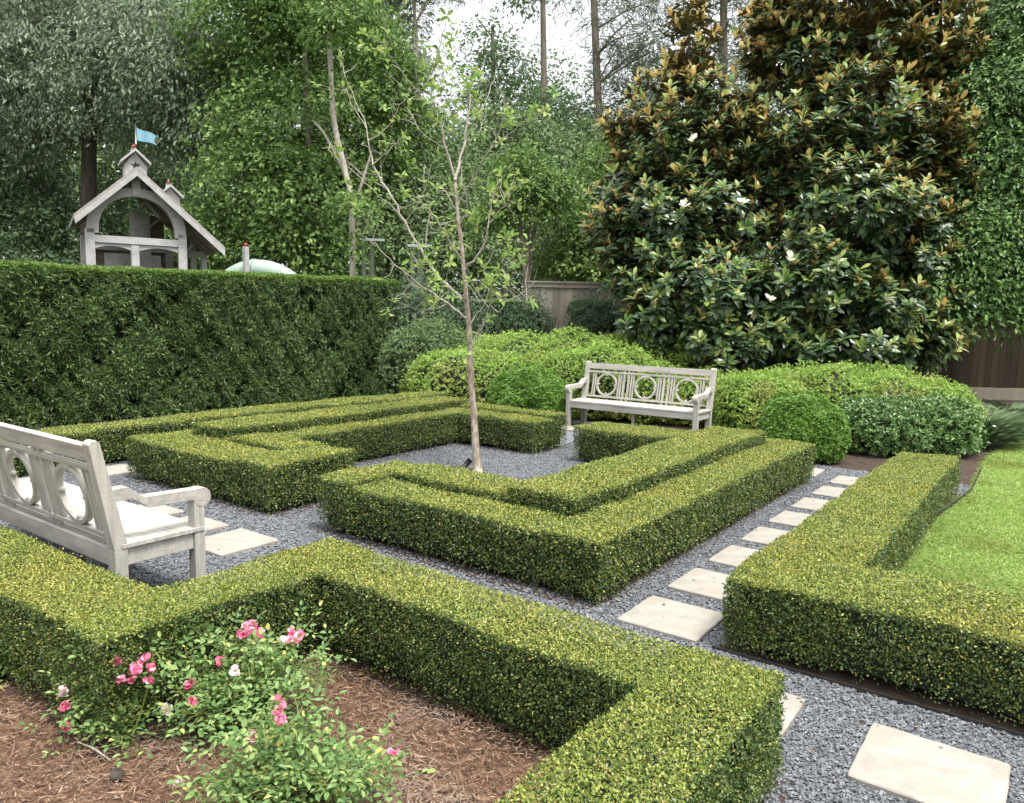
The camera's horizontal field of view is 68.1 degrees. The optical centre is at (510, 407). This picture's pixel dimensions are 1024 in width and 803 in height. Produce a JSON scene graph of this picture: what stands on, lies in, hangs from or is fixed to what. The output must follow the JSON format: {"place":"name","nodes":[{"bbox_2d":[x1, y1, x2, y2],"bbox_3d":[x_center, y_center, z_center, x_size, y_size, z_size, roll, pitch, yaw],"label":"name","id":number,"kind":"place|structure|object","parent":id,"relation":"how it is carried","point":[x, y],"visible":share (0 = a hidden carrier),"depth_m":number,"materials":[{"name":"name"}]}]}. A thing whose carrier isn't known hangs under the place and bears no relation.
{"place":"outdoors","nodes":[
{"label":"outdoors","id":0,"kind":"place"},
{"bbox_2d":[18,398,316,431],"bbox_3d":[-6.268,0.495,8.867,3.400,0.001,12.900,6,9,36],"label":"hedge bed","id":1,"kind":"object","parent":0,"point":[109,420],"depth_m":11.51,"materials":[{"name":"soil"}]},
{"bbox_2d":[0,390,448,475],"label":"clipped hedge","id":2,"kind":"object","parent":1,"relation":"on","point":[110,438],"visible":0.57,"depth_m":8.69,"materials":[{"name":"green plant"}]},
{"bbox_2d":[173,778,183,787],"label":"pebble","id":3,"kind":"object","parent":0,"point":[177,780],"visible":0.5,"depth_m":2.69,"materials":[{"name":"stone"}]},
{"bbox_2d":[0,644,587,802],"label":"mulch bed","id":4,"kind":"object","parent":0,"point":[429,788],"depth_m":2.86,"materials":[{"name":"brown wood"}]},
{"bbox_2d":[0,639,25,687],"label":"rose bush","id":5,"kind":"object","parent":4,"relation":"on","point":[2,662],"visible":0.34,"depth_m":3.40,"materials":[{"name":"green plant"}]},
{"bbox_2d":[78,741,110,760],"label":"fallen twig","id":6,"kind":"object","parent":4,"relation":"on","point":[98,751],"visible":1,"depth_m":2.86,"materials":[{"name":"beige wood"}]},
{"bbox_2d":[18,619,201,767],"bbox_3d":[-1.566,1.152,2.997,0.699,0.608,0.499,3,7,14],"label":"rose bush","id":7,"kind":"object","parent":4,"relation":"on","point":[133,669],"visible":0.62,"depth_m":2.93,"materials":[{"name":"green plant"}]},
{"bbox_2d":[109,768,124,781],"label":"pebble","id":8,"kind":"object","parent":4,"relation":"on","point":[116,774],"visible":0.97,"depth_m":2.71,"materials":[{"name":"grey stone"}]},
{"bbox_2d":[144,599,356,753],"bbox_3d":[-1.060,1.122,3.077,0.723,0.603,0.782,6,9,36],"label":"rose bush","id":9,"kind":"object","parent":4,"relation":"on","point":[215,702],"visible":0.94,"depth_m":3.04,"materials":[{"name":"green plant"}]},
{"bbox_2d":[166,665,435,802],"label":"rose bush","id":10,"kind":"object","parent":4,"relation":"on","point":[303,774],"visible":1,"depth_m":2.49,"materials":[{"name":"green plant"}]},
{"bbox_2d":[126,440,566,518],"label":"soil","id":11,"kind":"structure","parent":0,"point":[488,445],"depth_m":7.31,"materials":[{"name":"brown soil"}]},
{"bbox_2d":[125,396,568,513],"bbox_3d":[-1.544,0.333,8.643,2.393,0.580,4.652,6,9,36],"label":"clipped hedge","id":12,"kind":"object","parent":11,"relation":"on","point":[278,461],"visible":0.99,"depth_m":7.74,"materials":[{"name":"green plant"}]},
{"bbox_2d":[0,643,794,802],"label":"soil","id":13,"kind":"structure","parent":0,"point":[391,689],"depth_m":3.24,"materials":[{"name":"brown soil"}]},
{"bbox_2d":[0,524,789,802],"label":"clipped hedge","id":14,"kind":"object","parent":13,"relation":"on","point":[632,725],"visible":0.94,"depth_m":3.05,"materials":[{"name":"green plant"}]},
{"bbox_2d":[333,0,611,73],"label":"overhead wire","id":15,"kind":"object","parent":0,"point":[514,29],"visible":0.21,"depth_m":45.05,"materials":[{"name":"black metal"}]},
{"bbox_2d":[3,0,1016,312],"label":"sky","id":16,"kind":"structure","parent":0,"point":[472,7],"materials":[{"name":"white"}]},
{"bbox_2d":[0,420,1023,802],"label":"gravel","id":17,"kind":"structure","parent":0,"point":[567,434],"depth_m":4.78,"materials":[{"name":"grey gravel"}]},
{"bbox_2d":[0,422,210,590],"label":"garden bench","id":18,"kind":"object","parent":17,"relation":"on","point":[94,515],"visible":0.95,"depth_m":4.35,"materials":[{"name":"grey wood"}]},
{"bbox_2d":[80,464,135,476],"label":"stepping stone","id":19,"kind":"object","parent":17,"relation":"on","point":[119,469],"visible":0.2,"depth_m":7.79,"materials":[{"name":"beige stone"}]},
{"bbox_2d":[139,504,183,515],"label":"stepping stone","id":20,"kind":"object","parent":17,"relation":"on","point":[166,509],"visible":0.29,"depth_m":6.30,"materials":[{"name":"beige stone"}]},
{"bbox_2d":[180,516,228,532],"bbox_3d":[-2.522,0.933,5.865,0.472,0.050,0.483,6,9,36],"label":"stepping stone","id":21,"kind":"object","parent":17,"relation":"on","point":[212,525],"visible":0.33,"depth_m":5.90,"materials":[{"name":"beige stone"}]},
{"bbox_2d":[205,528,278,558],"bbox_3d":[-2.021,0.988,5.503,0.473,0.049,0.484,6,9,36],"label":"stepping stone","id":22,"kind":"object","parent":17,"relation":"on","point":[230,543],"visible":0.69,"depth_m":5.47,"materials":[{"name":"beige stone"}]},
{"bbox_2d":[312,0,563,471],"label":"young tree","id":23,"kind":"object","parent":17,"relation":"on","point":[477,465],"visible":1,"depth_m":8.03,"materials":[{"name":"green plant"}]},
{"bbox_2d":[462,458,471,467],"bbox_3d":[-0.464,0.618,8.184,0.115,0.161,0.064,-1,7,-17],"label":"garden spotlight","id":24,"kind":"object","parent":17,"relation":"on","point":[467,462],"visible":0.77,"depth_m":8.16,"materials":[{"name":"black plastic"}]},
{"bbox_2d":[71,450,1003,796],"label":"fallen leaves","id":25,"kind":"object","parent":17,"relation":"on","point":[561,608],"visible":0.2,"depth_m":3.54,"materials":[{"name":"brown plant"}]},
{"bbox_2d":[561,425,578,431],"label":"stepping stone","id":26,"kind":"object","parent":17,"relation":"on","point":[570,428],"visible":0.2,"depth_m":11.37,"materials":[{"name":"beige stone"}]},
{"bbox_2d":[565,361,716,430],"bbox_3d":[1.887,-0.128,11.235,2.138,1.005,0.682,6,9,36],"label":"garden bench","id":27,"kind":"object","parent":17,"relation":"on","point":[695,414],"visible":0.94,"depth_m":11.24,"materials":[{"name":"grey wood"}]},
{"bbox_2d":[616,596,725,644],"bbox_3d":[0.916,1.199,4.284,0.472,0.049,0.464,6,9,36],"label":"stepping stone","id":28,"kind":"object","parent":17,"relation":"on","point":[684,622],"visible":0.86,"depth_m":4.24,"materials":[{"name":"beige stone"}]},
{"bbox_2d":[667,568,729,602],"bbox_3d":[1.309,1.142,4.816,0.473,0.050,0.465,6,9,36],"label":"stepping stone","id":29,"kind":"object","parent":17,"relation":"on","point":[705,584],"visible":0.52,"depth_m":4.80,"materials":[{"name":"beige stone"}]},
{"bbox_2d":[708,545,771,567],"bbox_3d":[1.703,1.086,5.350,0.474,0.050,0.464,6,9,36],"label":"stepping stone","id":30,"kind":"object","parent":17,"relation":"on","point":[732,555],"visible":0.45,"depth_m":5.38,"materials":[{"name":"beige stone"}]},
{"bbox_2d":[740,526,788,547],"bbox_3d":[2.092,1.030,5.879,0.473,0.049,0.462,6,9,35],"label":"stepping stone","id":31,"kind":"object","parent":17,"relation":"on","point":[761,536],"visible":0.42,"depth_m":5.92,"materials":[{"name":"beige stone"}]},
{"bbox_2d":[739,679,805,746],"bbox_3d":[0.983,1.317,3.324,0.484,0.049,0.483,6,9,35],"label":"stepping stone","id":32,"kind":"object","parent":17,"relation":"on","point":[792,705],"visible":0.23,"depth_m":3.29,"materials":[{"name":"beige stone"}]},
{"bbox_2d":[768,511,814,527],"bbox_3d":[2.488,0.973,6.417,0.473,0.049,0.464,6,9,36],"label":"stepping stone","id":33,"kind":"object","parent":17,"relation":"on","point":[790,519],"visible":0.46,"depth_m":6.44,"materials":[{"name":"beige stone"}]},
{"bbox_2d":[791,497,828,511],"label":"stepping stone","id":34,"kind":"object","parent":17,"relation":"on","point":[805,503],"visible":0.45,"depth_m":6.97,"materials":[{"name":"beige stone"}]},
{"bbox_2d":[811,468,824,476],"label":"stepping stone","id":35,"kind":"object","parent":17,"relation":"on","point":[817,471],"visible":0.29,"depth_m":8.50,"materials":[{"name":"beige stone"}]},
{"bbox_2d":[812,485,845,497],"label":"stepping stone","id":36,"kind":"object","parent":17,"relation":"on","point":[832,492],"visible":0.44,"depth_m":7.51,"materials":[{"name":"beige stone"}]},
{"bbox_2d":[828,475,857,485],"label":"stepping stone","id":37,"kind":"object","parent":17,"relation":"on","point":[847,480],"visible":0.4,"depth_m":8.04,"materials":[{"name":"beige stone"}]},
{"bbox_2d":[847,723,1010,802],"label":"stepping stone","id":38,"kind":"object","parent":17,"relation":"on","point":[902,765],"visible":0.94,"depth_m":2.85,"materials":[{"name":"beige stone"}]},
{"bbox_2d":[24,318,1023,607],"bbox_3d":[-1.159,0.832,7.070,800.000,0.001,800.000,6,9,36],"label":"ground","id":39,"kind":"structure","parent":0,"point":[992,447],"depth_m":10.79,"materials":[{"name":"green plant"}]},
{"bbox_2d":[0,117,246,269],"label":"shade tree","id":40,"kind":"object","parent":39,"relation":"on","point":[37,214],"visible":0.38,"depth_m":25.42,"materials":[{"name":"green plant"}]},
{"bbox_2d":[0,0,278,264],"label":"oak tree","id":41,"kind":"object","parent":39,"relation":"on","point":[92,34],"visible":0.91,"depth_m":22.73,"materials":[{"name":"green plant"}]},
{"bbox_2d":[69,123,225,269],"bbox_3d":[-8.391,-3.375,17.362,2.852,5.533,3.660,-3,8,-32],"label":"playhouse","id":42,"kind":"object","parent":39,"relation":"on","point":[146,244],"visible":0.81,"depth_m":16.23,"materials":[{"name":"grey wood"}]},
{"bbox_2d":[0,259,399,428],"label":"tall hedge","id":43,"kind":"object","parent":39,"relation":"on","point":[82,342],"visible":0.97,"depth_m":12.09,"materials":[{"name":"green plant"}]},
{"bbox_2d":[242,243,248,271],"bbox_3d":[-5.669,-1.971,16.339,0.100,3.109,0.100,6,9,36],"label":"play post","id":44,"kind":"object","parent":39,"relation":"on","point":[245,250],"visible":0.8,"depth_m":16.15,"materials":[{"name":"white paint"}]},
{"bbox_2d":[226,259,295,273],"bbox_3d":[-4.898,-2.011,16.927,3.171,2.516,0.853,0,7,-12],"label":"tube slide","id":45,"kind":"object","parent":44,"relation":"attached to","point":[259,266],"visible":0.23,"depth_m":16.39,"materials":[{"name":"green plastic"}]},
{"bbox_2d":[146,0,457,277],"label":"maple tree","id":46,"kind":"object","parent":39,"relation":"on","point":[288,229],"visible":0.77,"depth_m":20.35,"materials":[{"name":"green plant"}]},
{"bbox_2d":[353,0,467,275],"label":"pine tree","id":47,"kind":"object","parent":39,"relation":"on","point":[423,8],"visible":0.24,"depth_m":32.96,"materials":[{"name":"green plant"}]},
{"bbox_2d":[313,66,546,311],"bbox_3d":[-2.792,-5.984,22.867,6.744,9.661,7.138,6,9,36],"label":"shade tree","id":48,"kind":"object","parent":39,"relation":"on","point":[398,243],"visible":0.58,"depth_m":22.13,"materials":[{"name":"green plant"}]},
{"bbox_2d":[0,0,1009,321],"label":"woodland","id":49,"kind":"object","parent":39,"relation":"on","point":[76,168],"visible":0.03,"depth_m":39.52,"materials":[{"name":"green plant"}]},
{"bbox_2d":[435,7,593,318],"bbox_3d":[0.222,-10.784,37.061,8.369,15.882,6.434,-3,8,-31],"label":"woodland tree","id":50,"kind":"object","parent":39,"relation":"on","point":[487,56],"visible":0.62,"depth_m":35.85,"materials":[{"name":"green plant"}]},
{"bbox_2d":[361,119,676,293],"bbox_3d":[1.933,-9.175,40.177,19.142,12.013,8.882,2,7,6],"label":"woodland tree","id":51,"kind":"object","parent":39,"relation":"on","point":[509,225],"visible":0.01,"depth_m":39.72,"materials":[{"name":"green plant"}]},
{"bbox_2d":[434,89,620,298],"bbox_3d":[0.759,-7.138,29.741,9.533,10.435,6.268,1,7,1],"label":"woodland tree","id":52,"kind":"object","parent":39,"relation":"on","point":[563,151],"visible":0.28,"depth_m":29.05,"materials":[{"name":"green plant"}]},
{"bbox_2d":[463,133,595,284],"bbox_3d":[0.350,-3.845,19.716,3.252,6.281,3.329,6,9,36],"label":"multistem tree","id":53,"kind":"object","parent":39,"relation":"on","point":[539,199],"visible":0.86,"depth_m":19.09,"materials":[{"name":"green plant"}]},
{"bbox_2d":[449,0,615,293],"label":"woodland tree","id":54,"kind":"object","parent":39,"relation":"on","point":[544,95],"visible":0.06,"depth_m":34.03,"materials":[{"name":"green plant"}]},
{"bbox_2d":[499,157,607,289],"bbox_3d":[1.909,-4.644,24.241,4.543,6.874,6.526,-4,8,-34],"label":"woodland tree","id":55,"kind":"object","parent":39,"relation":"on","point":[548,235],"visible":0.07,"depth_m":24.00,"materials":[{"name":"green plant"}]},
{"bbox_2d":[504,133,657,294],"bbox_3d":[2.994,-4.341,21.269,5.453,7.037,5.890,6,9,36],"label":"woodland tree","id":56,"kind":"object","parent":39,"relation":"on","point":[568,238],"visible":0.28,"depth_m":20.71,"materials":[{"name":"green plant"}]},
{"bbox_2d":[529,0,718,156],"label":"pine tree","id":57,"kind":"object","parent":39,"relation":"on","point":[599,79],"visible":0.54,"depth_m":31.94,"materials":[{"name":"green plant"}]},
{"bbox_2d":[626,0,775,267],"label":"pine tree","id":58,"kind":"object","parent":39,"relation":"on","point":[723,58],"visible":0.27,"depth_m":29.86,"materials":[{"name":"green plant"}]},
{"bbox_2d":[523,280,1023,399],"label":"board fence","id":59,"kind":"object","parent":39,"relation":"on","point":[995,374],"visible":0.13,"depth_m":17.07,"materials":[{"name":"brown wood"}]},
{"bbox_2d":[712,645,1023,738],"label":"steel edging","id":60,"kind":"object","parent":39,"relation":"on","point":[906,702],"visible":0.4,"depth_m":3.44,"materials":[{"name":"grey metal"}]},
{"bbox_2d":[862,0,1023,355],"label":"evergreen tree","id":61,"kind":"object","parent":39,"relation":"on","point":[992,274],"visible":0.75,"depth_m":13.42,"materials":[{"name":"green plant"}]},
{"bbox_2d":[937,467,981,516],"bbox_3d":[4.698,0.856,7.804,0.086,0.060,2.902,7,9,38],"label":"steel edging","id":62,"kind":"object","parent":39,"relation":"on","point":[957,500],"visible":0.55,"depth_m":7.41,"materials":[{"name":"black metal"}]},
{"bbox_2d":[974,398,1023,413],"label":"grass clump","id":63,"kind":"object","parent":39,"relation":"on","point":[985,404],"visible":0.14,"depth_m":13.29,"materials":[{"name":"green plant"}]},
{"bbox_2d":[308,458,810,609],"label":"soil","id":64,"kind":"structure","parent":0,"point":[484,568],"depth_m":5.18,"materials":[{"name":"brown soil"}]},
{"bbox_2d":[315,421,816,605],"bbox_3d":[0.872,0.588,6.929,2.603,0.597,4.651,6,9,36],"label":"clipped hedge","id":65,"kind":"object","parent":64,"relation":"on","point":[598,527],"visible":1,"depth_m":5.45,"materials":[{"name":"green plant"}]},
{"bbox_2d":[351,393,1023,485],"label":"planting bed","id":66,"kind":"object","parent":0,"point":[863,461],"depth_m":9.65,"materials":[{"name":"soil"}]},
{"bbox_2d":[397,341,532,407],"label":"azalea shrub","id":67,"kind":"object","parent":66,"relation":"on","point":[445,374],"visible":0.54,"depth_m":12.91,"materials":[{"name":"green plant"}]},
{"bbox_2d":[486,364,575,422],"bbox_3d":[0.324,-0.228,12.105,1.470,0.946,1.431,6,9,36],"label":"box ball","id":68,"kind":"object","parent":66,"relation":"on","point":[539,387],"visible":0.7,"depth_m":11.68,"materials":[{"name":"green plant"}]},
{"bbox_2d":[499,282,563,343],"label":"dark shrub","id":69,"kind":"object","parent":66,"relation":"on","point":[531,318],"visible":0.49,"depth_m":15.43,"materials":[{"name":"green plant"}]},
{"bbox_2d":[452,323,616,366],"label":"azalea shrub","id":70,"kind":"object","parent":66,"relation":"on","point":[520,343],"visible":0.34,"depth_m":13.76,"materials":[{"name":"green plant"}]},
{"bbox_2d":[480,298,624,336],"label":"shrubs","id":71,"kind":"object","parent":66,"relation":"on","point":[500,305],"visible":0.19,"depth_m":17.98,"materials":[{"name":"green plant"}]},
{"bbox_2d":[513,335,660,420],"bbox_3d":[1.223,-0.576,13.124,2.885,1.431,1.946,6,9,36],"label":"azalea shrub","id":72,"kind":"object","parent":66,"relation":"on","point":[572,370],"visible":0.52,"depth_m":12.49,"materials":[{"name":"green plant"}]},
{"bbox_2d":[559,281,650,348],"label":"dark shrub","id":73,"kind":"object","parent":66,"relation":"on","point":[597,318],"visible":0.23,"depth_m":15.36,"materials":[{"name":"green plant"}]},
{"bbox_2d":[589,329,708,368],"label":"azalea shrub","id":74,"kind":"object","parent":66,"relation":"on","point":[675,358],"visible":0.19,"depth_m":13.37,"materials":[{"name":"green plant"}]},
{"bbox_2d":[622,358,725,426],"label":"azalea shrub","id":75,"kind":"object","parent":66,"relation":"on","point":[687,390],"visible":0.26,"depth_m":12.12,"materials":[{"name":"green plant"}]},
{"bbox_2d":[579,0,794,376],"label":"magnolia tree","id":76,"kind":"object","parent":66,"relation":"on","point":[683,202],"visible":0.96,"depth_m":13.61,"materials":[{"name":"green plant"}]},
{"bbox_2d":[703,362,814,431],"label":"azalea shrub","id":77,"kind":"object","parent":66,"relation":"on","point":[741,401],"visible":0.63,"depth_m":10.90,"materials":[{"name":"green plant"}]},
{"bbox_2d":[756,389,852,463],"bbox_3d":[3.626,0.206,9.384,1.146,0.876,1.143,6,9,36],"label":"box ball","id":78,"kind":"object","parent":66,"relation":"on","point":[819,420],"visible":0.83,"depth_m":9.06,"materials":[{"name":"green plant"}]},
{"bbox_2d":[716,0,991,376],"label":"magnolia tree","id":79,"kind":"object","parent":66,"relation":"on","point":[859,85],"visible":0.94,"depth_m":13.30,"materials":[{"name":"green plant"}]},
{"bbox_2d":[783,358,990,417],"bbox_3d":[5.648,-0.159,11.607,2.981,1.169,3.221,6,9,36],"label":"azalea shrub","id":80,"kind":"object","parent":66,"relation":"on","point":[834,383],"visible":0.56,"depth_m":10.92,"materials":[{"name":"green plant"}]},
{"bbox_2d":[837,388,995,456],"bbox_3d":[5.224,0.171,10.135,2.271,0.878,1.609,0,7,-11],"label":"laurel shrub","id":81,"kind":"object","parent":66,"relation":"on","point":[884,425],"visible":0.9,"depth_m":9.71,"materials":[{"name":"green plant"}]},
{"bbox_2d":[970,404,1023,445],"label":"grass clump","id":82,"kind":"object","parent":66,"relation":"on","point":[1009,428],"visible":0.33,"depth_m":10.24,"materials":[{"name":"green plant"}]},
{"bbox_2d":[718,494,1023,732],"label":"soil","id":83,"kind":"structure","parent":0,"point":[869,682],"depth_m":3.52,"materials":[{"name":"brown soil"}]},
{"bbox_2d":[721,451,1023,726],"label":"clipped hedge","id":84,"kind":"object","parent":83,"relation":"on","point":[826,590],"visible":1,"depth_m":3.69,"materials":[{"name":"green plant"}]},
{"bbox_2d":[895,447,1023,600],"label":"lawn","id":85,"kind":"structure","parent":0,"point":[995,573],"depth_m":5.65,"materials":[{"name":"green plant"}]},
{"label":"grass path","id":86,"kind":"structure","parent":0,"visible":0},
{"bbox_2d":[245,0,410,275],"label":"pale tree","id":87,"kind":"object","parent":86,"relation":"on","point":[330,24],"visible":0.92,"depth_m":17.81,"materials":[{"name":"green plant"}]},
{"bbox_2d":[359,238,384,276],"bbox_3d":[-3.416,-2.398,18.703,0.615,3.480,0.100,1,7,0],"label":"metal post","id":88,"kind":"object","parent":86,"relation":"on","point":[371,259],"visible":0.29,"depth_m":18.51,"materials":[{"name":"grey metal"}]},
{"bbox_2d":[408,244,431,291],"bbox_3d":[-2.243,-2.311,18.696,0.566,3.360,0.100,1,7,0],"label":"metal post","id":89,"kind":"object","parent":86,"relation":"on","point":[412,246],"visible":0.24,"depth_m":18.50,"materials":[{"name":"grey metal"}]},
{"bbox_2d":[371,303,473,394],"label":"dark shrub","id":90,"kind":"object","parent":86,"relation":"on","point":[409,347],"visible":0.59,"depth_m":13.97,"materials":[{"name":"green plant"}]},
{"bbox_2d":[375,251,506,381],"bbox_3d":[-1.859,-1.792,16.052,4.017,3.058,2.666,6,9,36],"label":"dark shrub","id":91,"kind":"object","parent":86,"relation":"on","point":[416,300],"visible":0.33,"depth_m":15.41,"materials":[{"name":"green plant"}]}
]}

